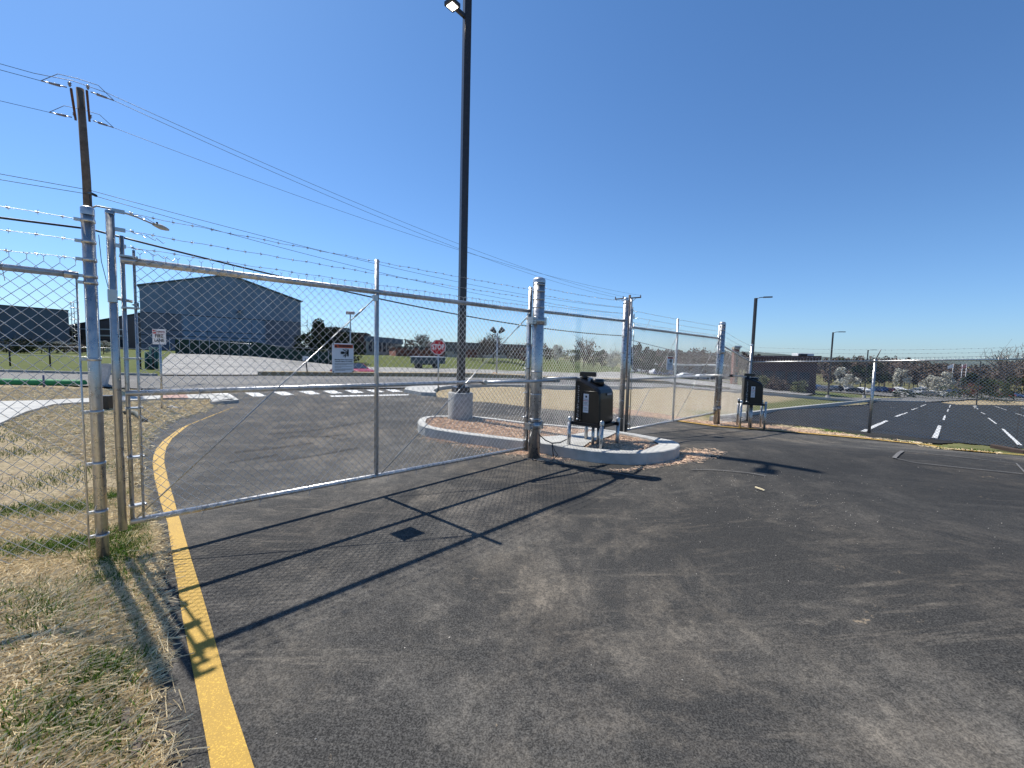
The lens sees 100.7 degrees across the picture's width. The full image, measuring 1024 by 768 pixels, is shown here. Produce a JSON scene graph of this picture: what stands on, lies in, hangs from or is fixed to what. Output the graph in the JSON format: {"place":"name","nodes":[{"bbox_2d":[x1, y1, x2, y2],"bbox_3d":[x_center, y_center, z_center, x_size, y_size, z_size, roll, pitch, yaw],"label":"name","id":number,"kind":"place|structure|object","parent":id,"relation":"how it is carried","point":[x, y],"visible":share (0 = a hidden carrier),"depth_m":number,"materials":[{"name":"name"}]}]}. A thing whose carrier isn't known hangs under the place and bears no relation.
{"place":"outdoors","nodes":[
{"label":"outdoors","id":0,"kind":"place"},
{"bbox_2d":[0,394,208,423],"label":"sidewalk","id":1,"kind":"structure","parent":0,"point":[17,406],"depth_m":10.60,"materials":[{"name":"concrete"}]},
{"bbox_2d":[144,347,158,368],"bbox_3d":[-23.434,-1.688,27.500,0.802,1.430,0.557,1,4,0],"label":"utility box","id":2,"kind":"object","parent":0,"point":[156,357],"visible":0.66,"depth_m":27.38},
{"bbox_2d":[0,348,1023,766],"bbox_3d":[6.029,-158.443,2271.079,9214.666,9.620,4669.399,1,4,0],"label":"ground","id":3,"kind":"structure","parent":0,"point":[568,402],"depth_m":18.97,"materials":[{"name":"soil"}]},
{"bbox_2d":[0,324,42,352],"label":"shrub","id":4,"kind":"object","parent":3,"relation":"on","point":[8,342],"visible":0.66,"depth_m":53.99,"materials":[{"name":"green plant"}]},
{"bbox_2d":[0,305,69,347],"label":"metal building","id":5,"kind":"structure","parent":3,"relation":"on","point":[21,318],"depth_m":102.78,"materials":[{"name":"grey"}]},
{"bbox_2d":[10,331,65,352],"bbox_3d":[-61.856,-5.749,55.692,5.174,4.056,7.246,-2,5,-38],"label":"shrub","id":6,"kind":"object","parent":3,"relation":"on","point":[41,344],"visible":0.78,"depth_m":55.24,"materials":[{"name":"green plant"}]},
{"bbox_2d":[0,379,86,386],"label":"silt sock","id":7,"kind":"object","parent":3,"relation":"on","point":[50,382],"visible":0.71,"depth_m":15.54,"materials":[{"name":"fabric"}]},
{"bbox_2d":[0,205,109,563],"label":"chain link fence","id":8,"kind":"object","parent":3,"relation":"on","point":[88,258],"visible":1,"depth_m":2.99,"materials":[{"name":"metal"}]},
{"bbox_2d":[103,395,112,409],"bbox_3d":[-9.780,0.453,10.209,0.290,0.355,0.220,1,4,-6],"label":"utility box","id":9,"kind":"object","parent":8,"relation":"attached to","point":[107,402],"visible":0.38,"depth_m":10.13,"materials":[{"name":"black metal"}]},
{"bbox_2d":[56,339,86,353],"bbox_3d":[-59.036,-5.167,57.690,4.361,2.751,4.132,5,6,42],"label":"shrub","id":10,"kind":"object","parent":3,"relation":"on","point":[76,348],"visible":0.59,"depth_m":57.27,"materials":[{"name":"green plant"}]},
{"bbox_2d":[34,73,113,285],"bbox_3d":[-16.603,-5.524,16.514,1.983,11.618,3.030,-2,6,-42],"label":"utility pole","id":11,"kind":"object","parent":3,"relation":"on","point":[84,147],"visible":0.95,"depth_m":16.38,"materials":[{"name":"brown wood"}]},
{"bbox_2d":[0,217,80,228],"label":"communication cable","id":12,"kind":"object","parent":11,"relation":"attached to","point":[37,222],"visible":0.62,"depth_m":15.71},
{"bbox_2d":[92,205,168,230],"bbox_3d":[-16.355,-7.115,18.298,0.286,0.401,3.363,2,4,9],"label":"street light","id":13,"kind":"object","parent":11,"relation":"attached to","point":[159,226],"visible":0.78,"depth_m":19.02,"materials":[{"name":"metal"}]},
{"bbox_2d":[89,194,608,312],"bbox_3d":[-2.179,-7.211,30.587,40.118,1.739,0.020,-3,6,-44],"label":"power line","id":14,"kind":"object","parent":11,"relation":"attached to","point":[304,253],"visible":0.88,"depth_m":21.51,"materials":[{"name":"metal"}]},
{"bbox_2d":[90,190,619,307],"bbox_3d":[-2.178,-7.591,30.559,40.094,1.301,0.020,-3,6,-44],"label":"power line","id":15,"kind":"object","parent":11,"relation":"attached to","point":[308,247],"visible":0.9,"depth_m":21.36,"materials":[{"name":"metal"}]},
{"bbox_2d":[95,229,621,335],"bbox_3d":[-2.199,-5.542,30.704,40.243,2.489,0.076,-3,6,-44],"label":"communication cable","id":16,"kind":"object","parent":11,"relation":"attached to","point":[287,277],"visible":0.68,"depth_m":20.76,"materials":[{"name":"rubber"}]},
{"bbox_2d":[115,101,612,296],"bbox_3d":[-2.002,-9.827,30.134,0.016,2.925,38.382,5,6,42],"label":"power line","id":17,"kind":"object","parent":11,"relation":"attached to","point":[318,191],"visible":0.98,"depth_m":21.01,"materials":[{"name":"metal"}]},
{"bbox_2d":[108,93,622,296],"bbox_3d":[-1.590,-9.913,30.002,0.016,2.953,39.119,5,6,43],"label":"power line","id":18,"kind":"object","parent":11,"relation":"attached to","point":[315,185],"visible":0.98,"depth_m":20.44,"materials":[{"name":"metal"}]},
{"bbox_2d":[115,128,635,294],"bbox_3d":[-1.634,-10.004,31.121,40.201,2.696,0.016,-2,6,-41],"label":"power line","id":19,"kind":"object","parent":11,"relation":"attached to","point":[333,208],"visible":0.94,"depth_m":23.09,"materials":[{"name":"metal"}]},
{"bbox_2d":[0,345,153,368],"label":"verge fence","id":20,"kind":"object","parent":3,"relation":"on","point":[9,354],"visible":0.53,"depth_m":26.98,"materials":[{"name":"black metal"}]},
{"bbox_2d":[0,442,178,767],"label":"grass","id":21,"kind":"structure","parent":3,"relation":"on","point":[112,494],"depth_m":2.24,"materials":[{"name":"plant"}]},
{"bbox_2d":[0,396,183,447],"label":"grass","id":22,"kind":"structure","parent":3,"relation":"on","point":[57,426],"depth_m":7.64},
{"bbox_2d":[0,484,209,767],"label":"straw","id":23,"kind":"object","parent":3,"relation":"on","point":[27,653],"visible":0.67,"depth_m":2.10,"materials":[{"name":"plant"}]},
{"bbox_2d":[69,313,141,349],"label":"metal building","id":24,"kind":"structure","parent":3,"relation":"on","point":[105,329],"depth_m":117.82,"materials":[{"name":"grey"}]},
{"bbox_2d":[0,386,223,489],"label":"straw","id":25,"kind":"object","parent":3,"relation":"on","point":[16,394],"visible":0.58,"depth_m":8.48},
{"bbox_2d":[152,329,165,408],"bbox_3d":[-8.678,-0.254,10.477,0.335,2.184,0.068,1,4,0],"label":"parking sign","id":26,"kind":"object","parent":25,"relation":"on","point":[156,336],"visible":0.83,"depth_m":10.41,"materials":[{"name":"metal"}]},
{"bbox_2d":[132,275,302,349],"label":"hangar","id":27,"kind":"structure","parent":3,"relation":"on","point":[290,319],"depth_m":123.19,"materials":[{"name":"grey metal"}]},
{"bbox_2d":[183,315,206,339],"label":"hangar door","id":28,"kind":"structure","parent":27,"relation":"in","point":[191,327],"depth_m":119.60,"materials":[{"name":"blue"}]},
{"bbox_2d":[207,317,229,340],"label":"hangar door","id":29,"kind":"structure","parent":27,"relation":"in","point":[219,323],"depth_m":123.61,"materials":[{"name":"blue"}]},
{"bbox_2d":[230,318,251,341],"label":"hangar door","id":30,"kind":"structure","parent":27,"relation":"in","point":[234,329],"depth_m":127.53,"materials":[{"name":"blue"}]},
{"bbox_2d":[251,320,264,342],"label":"hangar door","id":31,"kind":"structure","parent":27,"relation":"in","point":[258,327],"depth_m":131.06,"materials":[{"name":"blue"}]},
{"bbox_2d":[169,338,331,364],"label":"screened fence","id":32,"kind":"object","parent":3,"relation":"on","point":[326,357],"visible":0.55,"depth_m":72.86,"materials":[{"name":"metal"}]},
{"bbox_2d":[292,329,328,351],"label":"evergreen tree","id":33,"kind":"object","parent":3,"relation":"on","point":[304,338],"visible":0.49,"depth_m":82.30,"materials":[{"name":"green plant"}]},
{"bbox_2d":[294,318,331,349],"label":"evergreen tree","id":34,"kind":"object","parent":3,"relation":"on","point":[316,324],"visible":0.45,"depth_m":84.57,"materials":[{"name":"green plant"}]},
{"bbox_2d":[311,322,351,351],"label":"evergreen tree","id":35,"kind":"object","parent":3,"relation":"on","point":[330,334],"visible":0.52,"depth_m":84.08,"materials":[{"name":"green plant"}]},
{"bbox_2d":[337,331,366,361],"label":"evergreen tree","id":36,"kind":"object","parent":3,"relation":"on","point":[342,338],"visible":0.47,"depth_m":83.14,"materials":[{"name":"green plant"}]},
{"bbox_2d":[335,332,370,354],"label":"brick building","id":37,"kind":"structure","parent":3,"relation":"on","point":[360,339],"depth_m":119.19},
{"bbox_2d":[332,336,402,354],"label":"school wing","id":38,"kind":"structure","parent":3,"relation":"on","point":[369,342],"depth_m":124.60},
{"bbox_2d":[388,346,448,356],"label":"brick building","id":39,"kind":"structure","parent":3,"relation":"on","point":[392,349],"depth_m":113.81,"materials":[{"name":"brown brick"}]},
{"bbox_2d":[404,385,452,395],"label":"kerb ramp","id":40,"kind":"structure","parent":3,"relation":"on","point":[416,391],"depth_m":16.46,"materials":[{"name":"concrete"}]},
{"bbox_2d":[431,340,445,390],"bbox_3d":[-3.029,-0.658,17.339,0.600,2.288,0.090,1,4,0],"label":"stop sign","id":41,"kind":"object","parent":3,"relation":"on","point":[440,349],"visible":0.91,"depth_m":17.26,"materials":[{"name":"metal"}]},
{"bbox_2d":[428,342,525,358],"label":"long building","id":42,"kind":"structure","parent":3,"relation":"on","point":[448,344],"depth_m":119.06,"materials":[{"name":"brown brick"}]},
{"bbox_2d":[476,337,489,360],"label":"tree","id":43,"kind":"object","parent":3,"relation":"on","point":[483,347],"visible":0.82,"depth_m":91.29,"materials":[{"name":"green plant"}]},
{"bbox_2d":[159,353,810,394],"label":"gravel lot","id":44,"kind":"structure","parent":3,"relation":"on","point":[264,361],"depth_m":52.84,"materials":[{"name":"gravel"}]},
{"bbox_2d":[410,356,445,367],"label":"parked trailer","id":45,"kind":"object","parent":44,"relation":"on","point":[424,359],"visible":0.69,"depth_m":74.52,"materials":[{"name":"black metal"}]},
{"bbox_2d":[258,371,729,389],"bbox_3d":[4.540,0.153,32.300,41.088,2.026,3.561,-1,5,-29],"label":"median","id":46,"kind":"object","parent":44,"relation":"on","point":[306,373],"visible":0.34,"depth_m":26.30,"materials":[{"name":"concrete"}]},
{"bbox_2d":[615,295,646,378],"bbox_3d":[12.560,-4.390,44.776,3.798,10.006,0.320,1,4,0],"label":"utility pole","id":47,"kind":"object","parent":44,"relation":"on","point":[630,297],"visible":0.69,"depth_m":44.54,"materials":[{"name":"brown wood"}]},
{"bbox_2d":[484,332,505,360],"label":"tree","id":48,"kind":"object","parent":3,"relation":"on","point":[492,344],"visible":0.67,"depth_m":94.17,"materials":[{"name":"brown plant"}]},
{"bbox_2d":[502,344,524,362],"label":"tree","id":49,"kind":"object","parent":3,"relation":"on","point":[513,352],"visible":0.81,"depth_m":91.54,"materials":[{"name":"green plant"}]},
{"bbox_2d":[573,335,600,366],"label":"tree","id":50,"kind":"object","parent":3,"relation":"on","point":[582,347],"visible":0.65,"depth_m":94.99,"materials":[{"name":"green plant"}]},
{"bbox_2d":[603,347,620,369],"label":"tree","id":51,"kind":"object","parent":3,"relation":"on","point":[612,362],"visible":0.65,"depth_m":91.46,"materials":[{"name":"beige plant"}]},
{"bbox_2d":[631,342,641,372],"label":"tree","id":52,"kind":"object","parent":3,"relation":"on","point":[635,352],"visible":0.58,"depth_m":87.21,"materials":[{"name":"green plant"}]},
{"bbox_2d":[631,349,655,373],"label":"tree","id":53,"kind":"object","parent":3,"relation":"on","point":[646,359],"visible":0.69,"depth_m":87.21,"materials":[{"name":"brown plant"}]},
{"bbox_2d":[654,352,669,374],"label":"tree","id":54,"kind":"object","parent":3,"relation":"on","point":[661,361],"visible":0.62,"depth_m":95.61,"materials":[{"name":"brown plant"}]},
{"bbox_2d":[307,337,1023,391],"bbox_3d":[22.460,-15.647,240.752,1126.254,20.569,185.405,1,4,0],"label":"woods","id":55,"kind":"object","parent":3,"relation":"on","point":[827,364],"visible":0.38,"depth_m":168.85,"materials":[{"name":"plant"}]},
{"bbox_2d":[653,363,730,379],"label":"shed","id":56,"kind":"structure","parent":3,"relation":"on","point":[683,370],"depth_m":153.88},
{"bbox_2d":[713,322,725,425],"bbox_3d":[5.897,-0.231,12.084,0.304,3.072,0.195,-2,6,-43],"label":"hinge post","id":57,"kind":"object","parent":3,"relation":"on","point":[716,416],"visible":0.88,"depth_m":12.03,"materials":[{"name":"metal"}]},
{"bbox_2d":[624,298,720,431],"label":"swing gate","id":58,"kind":"structure","parent":57,"relation":"attached to","point":[634,327],"depth_m":10.06,"materials":[{"name":"metal"}]},
{"bbox_2d":[720,333,752,421],"bbox_3d":[6.846,-0.052,12.952,2.335,3.008,0.078,-2,6,-43],"label":"chain link fence","id":59,"kind":"object","parent":57,"relation":"attached to","point":[746,411],"visible":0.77,"depth_m":12.90,"materials":[{"name":"metal"}]},
{"bbox_2d":[730,346,741,383],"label":"brick tower","id":60,"kind":"structure","parent":3,"relation":"on","point":[738,350],"depth_m":94.88,"materials":[{"name":"brick"}]},
{"bbox_2d":[736,373,766,430],"bbox_3d":[6.622,0.525,11.706,0.648,1.626,0.608,3,4,21],"label":"gate operator","id":61,"kind":"object","parent":3,"relation":"on","point":[752,392],"visible":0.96,"depth_m":11.53,"materials":[{"name":"metal"}]},
{"bbox_2d":[751,296,772,376],"bbox_3d":[23.081,-3.467,39.649,1.649,9.255,0.633,3,4,18],"label":"lamp post","id":62,"kind":"object","parent":3,"relation":"on","point":[754,321],"visible":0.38,"depth_m":39.60,"materials":[{"name":"black metal"}]},
{"bbox_2d":[763,367,791,390],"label":"tree","id":63,"kind":"object","parent":3,"relation":"on","point":[776,380],"visible":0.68,"depth_m":73.40,"materials":[{"name":"green plant"}]},
{"bbox_2d":[747,353,821,394],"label":"dark building","id":64,"kind":"structure","parent":3,"relation":"on","point":[798,356],"depth_m":78.74,"materials":[{"name":"brown brick"}]},
{"bbox_2d":[787,375,807,392],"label":"tree","id":65,"kind":"object","parent":3,"relation":"on","point":[795,387],"visible":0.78,"depth_m":73.90,"materials":[{"name":"green plant"}]},
{"bbox_2d":[613,407,996,453],"bbox_3d":[6.738,1.120,12.181,2.254,0.379,9.408,-3,6,-44],"label":"straw","id":66,"kind":"object","parent":3,"relation":"on","point":[733,424],"visible":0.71,"depth_m":12.25,"materials":[{"name":"plant"}]},
{"bbox_2d":[709,398,901,420],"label":"kerb","id":67,"kind":"structure","parent":3,"relation":"on","point":[802,407],"depth_m":22.16,"materials":[{"name":"concrete"}]},
{"bbox_2d":[838,374,863,390],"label":"tree","id":68,"kind":"object","parent":3,"relation":"on","point":[849,379],"visible":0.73,"depth_m":115.56,"materials":[{"name":"white plant"}]},
{"bbox_2d":[849,363,871,385],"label":"tree","id":69,"kind":"object","parent":3,"relation":"on","point":[859,372],"visible":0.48,"depth_m":135.08,"materials":[{"name":"green plant"}]},
{"bbox_2d":[720,401,1023,447],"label":"parking lot","id":70,"kind":"structure","parent":3,"relation":"on","point":[926,439],"depth_m":20.59,"materials":[{"name":"asphalt"}]},
{"bbox_2d":[752,347,1023,447],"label":"chain link fence","id":71,"kind":"object","parent":70,"relation":"on","point":[873,376],"visible":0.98,"depth_m":11.55,"materials":[{"name":"metal"}]},
{"bbox_2d":[861,359,897,391],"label":"tree","id":72,"kind":"object","parent":3,"relation":"on","point":[882,380],"visible":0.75,"depth_m":127.95,"materials":[{"name":"green plant"}]},
{"bbox_2d":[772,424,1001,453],"bbox_3d":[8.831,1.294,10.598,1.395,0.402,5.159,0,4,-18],"label":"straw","id":73,"kind":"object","parent":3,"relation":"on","point":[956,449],"visible":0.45,"depth_m":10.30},
{"bbox_2d":[797,426,999,453],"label":"grass","id":74,"kind":"structure","parent":3,"relation":"on","point":[996,451],"depth_m":10.09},
{"bbox_2d":[893,367,915,386],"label":"tree","id":75,"kind":"object","parent":3,"relation":"on","point":[901,375],"visible":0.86,"depth_m":149.76,"materials":[{"name":"white plant"}]},
{"bbox_2d":[819,389,1023,400],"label":"car park","id":76,"kind":"structure","parent":3,"relation":"on","point":[901,395],"depth_m":116.87,"materials":[{"name":"asphalt"}]},
{"bbox_2d":[895,380,952,398],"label":"tree","id":77,"kind":"object","parent":3,"relation":"on","point":[930,391],"visible":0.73,"depth_m":107.72,"materials":[{"name":"grey plant"}]},
{"bbox_2d":[929,376,949,390],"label":"tree","id":78,"kind":"object","parent":3,"relation":"on","point":[936,381],"visible":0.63,"depth_m":124.00,"materials":[{"name":"white plant"}]},
{"bbox_2d":[940,370,959,389],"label":"tree","id":79,"kind":"object","parent":3,"relation":"on","point":[948,376],"visible":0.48,"depth_m":133.36,"materials":[{"name":"white plant"}]},
{"bbox_2d":[939,380,970,397],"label":"tree","id":80,"kind":"object","parent":3,"relation":"on","point":[956,394],"visible":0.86,"depth_m":111.79,"materials":[{"name":"grey plant"}]},
{"bbox_2d":[953,383,981,397],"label":"tree","id":81,"kind":"object","parent":3,"relation":"on","point":[970,393],"visible":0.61,"depth_m":111.85,"materials":[{"name":"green plant"}]},
{"bbox_2d":[960,372,982,392],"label":"tree","id":82,"kind":"object","parent":3,"relation":"on","point":[969,378],"visible":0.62,"depth_m":119.84,"materials":[{"name":"green plant"}]},
{"bbox_2d":[974,378,995,396],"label":"tree","id":83,"kind":"object","parent":3,"relation":"on","point":[983,384],"visible":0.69,"depth_m":115.15,"materials":[{"name":"green plant"}]},
{"bbox_2d":[965,383,1023,402],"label":"tree","id":84,"kind":"object","parent":3,"relation":"on","point":[998,396],"visible":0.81,"depth_m":103.92,"materials":[{"name":"brown plant"}]},
{"bbox_2d":[979,377,1010,397],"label":"tree","id":85,"kind":"object","parent":3,"relation":"on","point":[1000,385],"visible":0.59,"depth_m":114.24,"materials":[{"name":"green plant"}]},
{"bbox_2d":[982,339,1023,385],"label":"tree","id":86,"kind":"object","parent":3,"relation":"on","point":[1007,365],"visible":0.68,"depth_m":149.39,"materials":[{"name":"brown plant"}]},
{"bbox_2d":[990,444,1023,453],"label":"timber sleeper","id":87,"kind":"object","parent":3,"relation":"on","point":[1006,448],"visible":0.96,"depth_m":9.17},
{"bbox_2d":[998,373,1023,398],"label":"tree","id":88,"kind":"object","parent":3,"relation":"on","point":[1016,381],"visible":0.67,"depth_m":119.62,"materials":[{"name":"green plant"}]},
{"bbox_2d":[0,372,1023,401],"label":"road","id":89,"kind":"structure","parent":0,"point":[255,380],"depth_m":20.12,"materials":[{"name":"asphalt"}]},
{"bbox_2d":[0,369,157,375],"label":"kerb","id":90,"kind":"structure","parent":89,"relation":"on","point":[77,372],"depth_m":20.95,"materials":[{"name":"grey concrete"}]},
{"bbox_2d":[101,364,111,385],"bbox_3d":[-15.074,-0.328,15.706,0.320,0.844,0.320,1,4,0],"label":"marker panel","id":91,"kind":"object","parent":89,"relation":"on","point":[106,370],"visible":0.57,"depth_m":15.68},
{"bbox_2d":[468,384,741,392],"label":"kerb","id":92,"kind":"structure","parent":89,"relation":"on","point":[552,387],"depth_m":22.78,"materials":[{"name":"concrete"}]},
{"bbox_2d":[763,392,924,401],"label":"kerb","id":93,"kind":"structure","parent":89,"relation":"on","point":[796,396],"depth_m":51.49,"materials":[{"name":"concrete"}]},
{"bbox_2d":[0,0,1023,360],"label":"sky","id":94,"kind":"structure","parent":0,"point":[857,166],"materials":[{"name":"blue"}]},
{"bbox_2d":[138,389,1023,767],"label":"driveway","id":95,"kind":"structure","parent":0,"point":[510,611],"depth_m":2.74,"materials":[{"name":"asphalt"}]},
{"bbox_2d":[153,407,253,767],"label":"yellow edge line","id":96,"kind":"object","parent":95,"relation":"on","point":[226,742],"visible":0.86,"depth_m":2.19,"materials":[{"name":"paint"}]},
{"bbox_2d":[525,277,546,458],"bbox_3d":[0.357,-0.178,6.482,0.203,2.876,0.312,5,6,43],"label":"hinge post","id":97,"kind":"object","parent":95,"relation":"on","point":[537,320],"visible":0.94,"depth_m":6.42,"materials":[{"name":"metal"}]},
{"bbox_2d":[104,208,532,530],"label":"swing gate","id":98,"kind":"structure","parent":97,"relation":"attached to","point":[113,298],"depth_m":3.78,"materials":[{"name":"metal"}]},
{"bbox_2d":[332,343,353,372],"bbox_3d":[-1.723,-0.266,4.328,0.012,0.296,0.225,5,6,43],"label":"warning sign","id":99,"kind":"object","parent":98,"relation":"attached to","point":[342,357],"visible":1,"depth_m":4.32,"materials":[{"name":"white metal"}]},
{"bbox_2d":[482,379,559,384],"bbox_3d":[0.169,-0.036,6.235,1.435,0.060,0.071,-2,5,-37],"label":"gate arm bar","id":100,"kind":"object","parent":97,"relation":"attached to","point":[484,382],"visible":1,"depth_m":6.16,"materials":[{"name":"metal"}]},
{"bbox_2d":[540,288,628,442],"bbox_3d":[1.430,-0.328,7.776,0.117,2.842,3.084,5,5,38],"label":"chain link fence","id":101,"kind":"object","parent":97,"relation":"attached to","point":[623,351],"visible":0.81,"depth_m":7.82,"materials":[{"name":"metal"}]},
{"bbox_2d":[418,416,679,464],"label":"island kerb","id":102,"kind":"structure","parent":95,"relation":"on","point":[671,451],"depth_m":6.69,"materials":[{"name":"concrete"}]},
{"bbox_2d":[426,417,657,449],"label":"straw mulch","id":103,"kind":"object","parent":102,"relation":"in","point":[564,432],"visible":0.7,"depth_m":8.01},
{"bbox_2d":[444,0,472,419],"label":"lamp post","id":104,"kind":"object","parent":103,"relation":"on","point":[453,6],"visible":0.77,"depth_m":9.02,"materials":[{"name":"black metal"}]},
{"bbox_2d":[540,430,614,446],"bbox_3d":[1.181,0.917,7.563,0.964,0.037,1.918,5,5,36],"label":"concrete strip","id":105,"kind":"object","parent":103,"relation":"on","point":[579,440],"visible":0.56,"depth_m":7.30,"materials":[{"name":"concrete"}]},
{"bbox_2d":[567,371,619,448],"bbox_3d":[1.329,0.461,6.849,0.648,1.310,0.608,5,5,40],"label":"gate operator","id":106,"kind":"object","parent":105,"relation":"on","point":[593,408],"visible":0.94,"depth_m":6.71,"materials":[{"name":"metal"}]},
{"bbox_2d":[412,433,725,472],"bbox_3d":[0.471,1.027,6.732,5.428,0.265,1.433,3,4,18],"label":"straw","id":107,"kind":"object","parent":95,"relation":"on","point":[686,455],"visible":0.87,"depth_m":6.31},
{"bbox_2d":[681,421,1023,454],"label":"yellow edge line","id":108,"kind":"object","parent":95,"relation":"on","point":[832,435],"visible":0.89,"depth_m":10.77,"materials":[{"name":"paint"}]},
{"bbox_2d":[570,352,1017,366],"bbox_3d":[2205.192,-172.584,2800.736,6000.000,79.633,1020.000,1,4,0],"label":"hills","id":109,"kind":"structure","parent":0,"point":[776,354],"depth_m":2569.73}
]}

